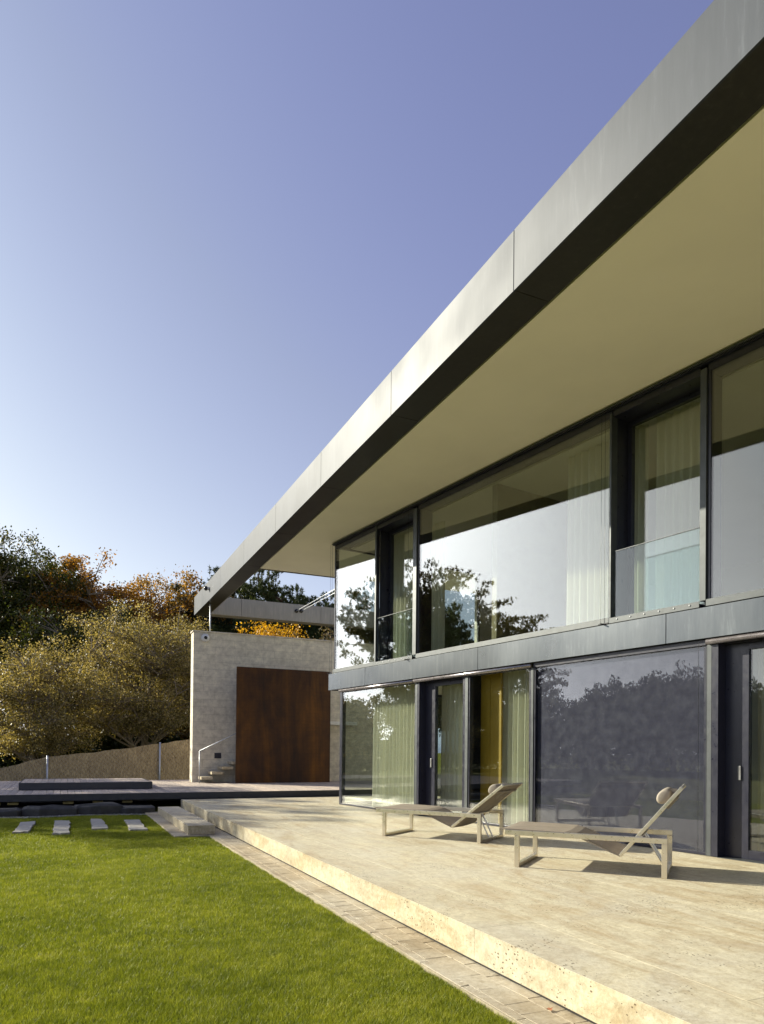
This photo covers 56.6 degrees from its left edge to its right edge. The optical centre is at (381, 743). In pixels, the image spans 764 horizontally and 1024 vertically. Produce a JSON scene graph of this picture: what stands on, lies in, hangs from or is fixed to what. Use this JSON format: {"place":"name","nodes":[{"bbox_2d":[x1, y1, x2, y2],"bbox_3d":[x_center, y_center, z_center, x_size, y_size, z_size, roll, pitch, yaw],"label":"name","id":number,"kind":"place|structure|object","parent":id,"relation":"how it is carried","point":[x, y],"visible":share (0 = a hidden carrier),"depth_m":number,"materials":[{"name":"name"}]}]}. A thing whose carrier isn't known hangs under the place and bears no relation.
{"place":"outdoors","nodes":[
{"label":"outdoors","id":0,"kind":"place"},
{"bbox_2d":[0,813,145,818],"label":"gravel","id":1,"kind":"structure","parent":0,"point":[10,817],"depth_m":14.75,"materials":[{"name":"grey gravel"}]},
{"bbox_2d":[0,792,150,808],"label":"terrain","id":2,"kind":"structure","parent":0,"point":[20,805],"depth_m":16.62,"materials":[{"name":"soil"}]},
{"bbox_2d":[146,812,206,836],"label":"path","id":3,"kind":"structure","parent":0,"point":[172,829],"depth_m":12.98,"materials":[{"name":"stone"}]},
{"bbox_2d":[158,806,214,834],"bbox_3d":[-3.799,1.425,13.520,0.433,0.150,4.059,1,-1,-24],"label":"stone step","id":4,"kind":"object","parent":3,"relation":"on","point":[185,821],"visible":1,"depth_m":12.55,"materials":[{"name":"stone"}]},
{"bbox_2d":[0,753,515,1023],"bbox_3d":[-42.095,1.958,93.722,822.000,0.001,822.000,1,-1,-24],"label":"ground","id":5,"kind":"structure","parent":0,"point":[164,803],"depth_m":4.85,"materials":[{"name":"green plant"}]},
{"bbox_2d":[0,807,21,816],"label":"boulder","id":6,"kind":"object","parent":5,"relation":"on","point":[11,812],"visible":0.91,"depth_m":14.53,"materials":[{"name":"grey stone"}]},
{"bbox_2d":[12,821,35,833],"bbox_3d":[-6.324,1.480,12.575,0.270,0.044,1.879,1,-1,-23],"label":"stepping stone","id":7,"kind":"object","parent":5,"relation":"on","point":[24,827],"visible":0.84,"depth_m":12.35,"materials":[{"name":"grey stone"}]},
{"bbox_2d":[0,525,96,766],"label":"maple tree","id":8,"kind":"object","parent":5,"relation":"on","point":[23,580],"visible":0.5,"depth_m":40.75,"materials":[{"name":"green plant"}]},
{"bbox_2d":[22,804,77,816],"bbox_3d":[-7.033,1.422,15.073,1.112,0.243,0.673,1,-1,-24],"label":"boulder","id":9,"kind":"object","parent":5,"relation":"on","point":[47,810],"visible":0.87,"depth_m":14.81,"materials":[{"name":"grey stone"}]},
{"bbox_2d":[0,552,106,720],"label":"autumn tree","id":10,"kind":"object","parent":5,"relation":"on","point":[68,555],"visible":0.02,"depth_m":43.91,"materials":[{"name":"orange plant"}]},
{"bbox_2d":[0,630,114,761],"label":"tree","id":11,"kind":"object","parent":5,"relation":"on","point":[51,733],"visible":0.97,"depth_m":26.88,"materials":[{"name":"green plant"}]},
{"bbox_2d":[52,820,70,834],"bbox_3d":[-5.696,1.486,12.628,0.299,0.044,2.269,1,-1,-24],"label":"stepping stone","id":12,"kind":"object","parent":5,"relation":"on","point":[61,827],"visible":0.91,"depth_m":12.41,"materials":[{"name":"grey stone"}]},
{"bbox_2d":[0,597,145,738],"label":"maple tree","id":13,"kind":"object","parent":5,"relation":"on","point":[48,629],"visible":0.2,"depth_m":36.82,"materials":[{"name":"green plant"}]},
{"bbox_2d":[0,718,187,767],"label":"hedge","id":14,"kind":"object","parent":5,"relation":"on","point":[111,743],"visible":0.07,"depth_m":31.91,"materials":[{"name":"green plant"}]},
{"bbox_2d":[0,739,189,780],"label":"reed fence","id":15,"kind":"object","parent":5,"relation":"on","point":[166,761],"visible":0.25,"depth_m":25.33,"materials":[{"name":"wicker"}]},
{"bbox_2d":[74,802,122,814],"bbox_3d":[-6.186,1.418,15.478,0.990,0.275,0.682,1,-1,-24],"label":"boulder","id":16,"kind":"object","parent":5,"relation":"on","point":[102,808],"visible":0.86,"depth_m":15.21,"materials":[{"name":"grey stone"}]},
{"bbox_2d":[90,819,107,830],"bbox_3d":[-5.284,1.496,13.206,0.274,0.044,1.870,1,-1,-24],"label":"stepping stone","id":17,"kind":"object","parent":5,"relation":"on","point":[97,824],"visible":0.95,"depth_m":12.95,"materials":[{"name":"grey stone"}]},
{"bbox_2d":[8,547,190,749],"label":"autumn tree","id":18,"kind":"object","parent":5,"relation":"on","point":[95,591],"visible":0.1,"depth_m":42.02,"materials":[{"name":"orange plant"}]},
{"bbox_2d":[49,594,211,747],"bbox_3d":[-10.355,-2.107,29.499,6.984,8.236,7.050,1,-1,-24],"label":"tree","id":19,"kind":"object","parent":5,"relation":"on","point":[156,664],"visible":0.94,"depth_m":28.65,"materials":[{"name":"green plant"}]},
{"bbox_2d":[124,819,147,831],"bbox_3d":[-4.560,1.501,13.081,0.313,0.044,1.843,1,-1,-23],"label":"stepping stone","id":20,"kind":"object","parent":5,"relation":"on","point":[136,825],"visible":0.84,"depth_m":12.84,"materials":[{"name":"grey stone"}]},
{"bbox_2d":[121,805,154,813],"bbox_3d":[-5.463,1.464,15.777,0.818,0.204,0.663,1,-1,-24],"label":"boulder","id":21,"kind":"object","parent":5,"relation":"on","point":[134,809],"visible":0.76,"depth_m":15.52,"materials":[{"name":"grey stone"}]},
{"bbox_2d":[113,677,188,743],"bbox_3d":[-11.736,-1.303,38.611,7.086,6.571,6.812,1,-1,-24],"label":"maple tree","id":22,"kind":"object","parent":5,"relation":"on","point":[162,740],"visible":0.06,"depth_m":37.18,"materials":[{"name":"green plant"}]},
{"bbox_2d":[141,634,189,739],"bbox_3d":[-9.923,-2.056,37.756,6.118,7.484,6.108,1,-1,-24],"label":"autumn tree","id":23,"kind":"object","parent":5,"relation":"on","point":[182,736],"visible":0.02,"depth_m":36.44,"materials":[{"name":"green plant"}]},
{"bbox_2d":[98,564,234,694],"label":"autumn tree","id":24,"kind":"object","parent":5,"relation":"on","point":[144,583],"visible":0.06,"depth_m":45.23,"materials":[{"name":"orange plant"}]},
{"bbox_2d":[142,642,190,739],"bbox_3d":[-8.409,-1.573,32.466,5.261,6.847,5.479,1,-1,-24],"label":"tree","id":25,"kind":"object","parent":5,"relation":"on","point":[185,678],"visible":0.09,"depth_m":31.32,"materials":[{"name":"green plant"}]},
{"bbox_2d":[160,565,243,631],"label":"pine tree","id":26,"kind":"object","parent":5,"relation":"on","point":[214,619],"visible":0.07,"depth_m":46.91,"materials":[{"name":"green plant"}]},
{"bbox_2d":[0,778,440,804],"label":"timber deck","id":27,"kind":"structure","parent":5,"relation":"on","point":[11,793],"depth_m":17.55,"materials":[{"name":"grey wood"}]},
{"bbox_2d":[19,778,151,789],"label":"deck platform","id":28,"kind":"structure","parent":27,"relation":"on","point":[83,783],"depth_m":17.67,"materials":[{"name":"grey wood"}]},
{"bbox_2d":[199,733,235,782],"bbox_3d":[-4.792,0.328,21.546,1.505,1.721,0.034,1,-1,-24],"label":"handrail","id":29,"kind":"object","parent":27,"relation":"on","point":[207,747],"visible":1,"depth_m":21.29,"materials":[{"name":"metal"}]},
{"bbox_2d":[235,666,330,782],"bbox_3d":[-3.232,-0.562,22.612,3.033,3.551,0.898,1,-1,-24],"label":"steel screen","id":30,"kind":"object","parent":27,"relation":"on","point":[282,725],"visible":0.89,"depth_m":22.17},
{"bbox_2d":[208,570,330,639],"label":"pine tree","id":31,"kind":"object","parent":5,"relation":"on","point":[265,590],"visible":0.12,"depth_m":44.44,"materials":[{"name":"green plant"}]},
{"bbox_2d":[235,620,309,637],"bbox_3d":[-5.444,-2.176,33.874,4.750,7.735,4.983,1,-1,-24],"label":"yellow tree","id":32,"kind":"object","parent":5,"relation":"on","point":[268,632],"visible":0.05,"depth_m":33.43,"materials":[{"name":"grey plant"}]},
{"bbox_2d":[190,630,373,781],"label":"stone wall","id":33,"kind":"structure","parent":5,"relation":"on","point":[217,658],"depth_m":22.63,"materials":[{"name":"stone"}]},
{"bbox_2d":[201,634,209,641],"bbox_3d":[-5.478,-3.296,22.024,0.250,0.250,0.160,1,-1,-24],"label":"security camera","id":34,"kind":"object","parent":33,"relation":"attached to","point":[205,637],"visible":1,"depth_m":22.00,"materials":[{"name":"white plastic"}]},
{"bbox_2d":[197,761,234,779],"bbox_3d":[-4.711,0.662,22.040,1.890,0.857,0.718,1,-1,-24],"label":"floating stair","id":35,"kind":"object","parent":33,"relation":"attached to","point":[215,772],"visible":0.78,"depth_m":21.68,"materials":[{"name":"stone"}]},
{"bbox_2d":[289,626,346,640],"bbox_3d":[-2.978,-1.997,33.667,4.307,7.416,4.440,1,-1,-24],"label":"shrub","id":36,"kind":"object","parent":5,"relation":"on","point":[327,632],"visible":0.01,"depth_m":33.54,"materials":[{"name":"green plant"}]},
{"bbox_2d":[283,580,374,643],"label":"pine tree","id":37,"kind":"object","parent":5,"relation":"on","point":[348,634],"visible":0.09,"depth_m":45.03,"materials":[{"name":"green plant"}]},
{"bbox_2d":[215,826,596,1023],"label":"terrace base","id":38,"kind":"object","parent":5,"relation":"on","point":[567,1009],"visible":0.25,"depth_m":5.05,"materials":[{"name":"beige stone"}]},
{"bbox_2d":[181,796,763,1023],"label":"terrace","id":39,"kind":"structure","parent":38,"relation":"on","point":[591,932],"depth_m":5.67,"materials":[{"name":"stone"}]},
{"bbox_2d":[372,782,522,842],"bbox_3d":[0.903,0.900,9.812,1.907,0.768,0.848,0,-1,30],"label":"sun lounger","id":40,"kind":"object","parent":39,"relation":"on","point":[498,793],"visible":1,"depth_m":9.61,"materials":[{"name":"beige fabric"}]},
{"bbox_2d":[194,0,763,863],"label":"house","id":41,"kind":"structure","parent":39,"relation":"on","point":[612,290],"depth_m":9.03,"materials":[{"name":"metal"}]},
{"bbox_2d":[333,527,379,672],"bbox_3d":[-0.567,-2.989,15.052,0.120,2.835,1.715,1,-1,-33],"label":"window","id":42,"kind":"structure","parent":41,"relation":"in","point":[371,531],"depth_m":15.21,"materials":[{"name":"paint"}]},
{"bbox_2d":[341,682,416,814],"bbox_3d":[-0.098,0.059,14.279,0.090,2.507,2.765,1,-1,-33],"label":"window","id":43,"kind":"structure","parent":41,"relation":"in","point":[343,727],"depth_m":15.40,"materials":[{"name":"paint"}]},
{"bbox_2d":[372,684,414,806],"bbox_3d":[0.416,0.055,14.180,0.173,2.500,2.130,1,-1,-33],"label":"curtain","id":44,"kind":"object","parent":41,"relation":"hanging from","point":[393,743],"visible":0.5,"depth_m":14.39,"materials":[{"name":"fabric"}]},
{"bbox_2d":[345,691,441,803],"bbox_3d":[0.903,0.091,16.601,4.109,2.507,0.050,1,-1,-33],"label":"side window","id":45,"kind":"structure","parent":41,"relation":"in","point":[372,692],"depth_m":15.73,"materials":[{"name":"glass"}]},
{"bbox_2d":[393,528,415,658],"bbox_3d":[0.349,-2.966,14.700,0.160,2.770,1.450,1,-1,-34],"label":"curtain","id":46,"kind":"object","parent":41,"relation":"hanging from","point":[403,582],"visible":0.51,"depth_m":14.59,"materials":[{"name":"fabric"}]},
{"bbox_2d":[341,548,479,641],"bbox_3d":[0.742,-2.963,16.925,4.109,2.825,0.050,1,-1,-33],"label":"side window","id":47,"kind":"structure","parent":41,"relation":"in","point":[347,549],"depth_m":18.00,"materials":[{"name":"paint"}]},
{"bbox_2d":[431,521,444,650],"bbox_3d":[0.993,-2.965,14.164,0.169,2.770,0.799,1,-1,-34],"label":"curtain","id":48,"kind":"object","parent":41,"relation":"hanging from","point":[438,594],"visible":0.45,"depth_m":13.98,"materials":[{"name":"fabric"}]},
{"bbox_2d":[425,678,462,805],"bbox_3d":[1.155,0.093,12.543,0.088,2.430,1.216,1,-1,-33],"label":"sliding door","id":49,"kind":"structure","parent":41,"relation":"in","point":[431,777],"depth_m":12.87,"materials":[{"name":"paint"}]},
{"bbox_2d":[440,684,462,812],"bbox_3d":[1.432,0.050,12.681,0.150,2.500,1.150,1,-1,-32],"label":"curtain","id":50,"kind":"object","parent":41,"relation":"hanging from","point":[451,745],"visible":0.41,"depth_m":12.90,"materials":[{"name":"fabric"}]},
{"bbox_2d":[468,663,532,826],"bbox_3d":[1.865,0.048,11.240,0.090,2.507,1.440,1,-1,-33],"label":"window","id":51,"kind":"structure","parent":41,"relation":"in","point":[471,678],"depth_m":11.80,"materials":[{"name":"paint"}]},
{"bbox_2d":[416,411,613,657],"bbox_3d":[1.876,-3.002,11.270,0.120,2.835,4.400,1,-1,-33],"label":"window","id":52,"kind":"structure","parent":41,"relation":"in","point":[598,422],"depth_m":11.30,"materials":[{"name":"paint"}]},
{"bbox_2d":[502,670,528,823],"bbox_3d":[2.315,0.044,11.239,0.163,2.500,1.129,1,-1,-33],"label":"curtain","id":53,"kind":"object","parent":41,"relation":"hanging from","point":[515,740],"visible":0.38,"depth_m":11.44,"materials":[{"name":"fabric"}]},
{"bbox_2d":[566,425,648,624],"bbox_3d":[3.236,-2.982,10.256,0.163,2.770,1.400,1,-1,-33],"label":"curtain","id":54,"kind":"object","parent":41,"relation":"hanging from","point":[588,529],"visible":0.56,"depth_m":10.37,"materials":[{"name":"fabric"}]},
{"bbox_2d":[533,639,710,854],"bbox_3d":[3.045,0.042,9.413,0.090,2.507,2.770,1,-1,-33],"label":"window","id":55,"kind":"structure","parent":41,"relation":"in","point":[535,668],"depth_m":9.11,"materials":[{"name":"paint"}]},
{"bbox_2d":[655,402,703,608],"bbox_3d":[3.904,-2.986,9.229,0.136,2.770,0.750,1,-1,-34],"label":"curtain","id":56,"kind":"object","parent":41,"relation":"hanging from","point":[677,564],"visible":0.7,"depth_m":9.28,"materials":[{"name":"fabric"}]},
{"bbox_2d":[706,337,763,605],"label":"window","id":57,"kind":"structure","parent":41,"relation":"in","point":[756,346],"depth_m":8.23,"materials":[{"name":"paint"}]},
{"bbox_2d":[725,640,763,861],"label":"sliding door","id":58,"kind":"structure","parent":41,"relation":"in","point":[738,667],"depth_m":8.03,"materials":[{"name":"paint"}]},
{"bbox_2d":[759,648,763,851],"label":"curtain","id":59,"kind":"object","parent":41,"relation":"hanging from","point":[761,846],"visible":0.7,"depth_m":8.19,"materials":[{"name":"fabric"}]},
{"bbox_2d":[499,784,685,878],"bbox_3d":[2.189,0.838,7.363,1.753,0.868,0.848,0,-1,25],"label":"sun lounger","id":60,"kind":"object","parent":39,"relation":"on","point":[668,796],"visible":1,"depth_m":7.21,"materials":[{"name":"beige metal"}]},
{"bbox_2d":[356,610,462,707],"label":"pine tree","id":61,"kind":"object","parent":5,"relation":"on","point":[450,642],"visible":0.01,"depth_m":46.75,"materials":[{"name":"green plant"}]},
{"bbox_2d":[438,601,474,736],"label":"pine tree","id":62,"kind":"object","parent":5,"relation":"on","point":[452,623],"visible":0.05,"depth_m":51.49,"materials":[{"name":"green plant"}]},
{"bbox_2d":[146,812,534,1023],"bbox_3d":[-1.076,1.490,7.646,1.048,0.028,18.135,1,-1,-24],"label":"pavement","id":63,"kind":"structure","parent":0,"point":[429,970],"depth_m":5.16,"materials":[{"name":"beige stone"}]},
{"bbox_2d":[0,0,713,752],"label":"sky","id":64,"kind":"structure","parent":0,"point":[225,224],"materials":[{"name":"blue"}]},
{"bbox_2d":[207,827,592,1023],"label":"paving strip","id":65,"kind":"object","parent":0,"point":[494,990],"visible":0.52,"depth_m":4.96,"materials":[{"name":"stone"}]}
]}

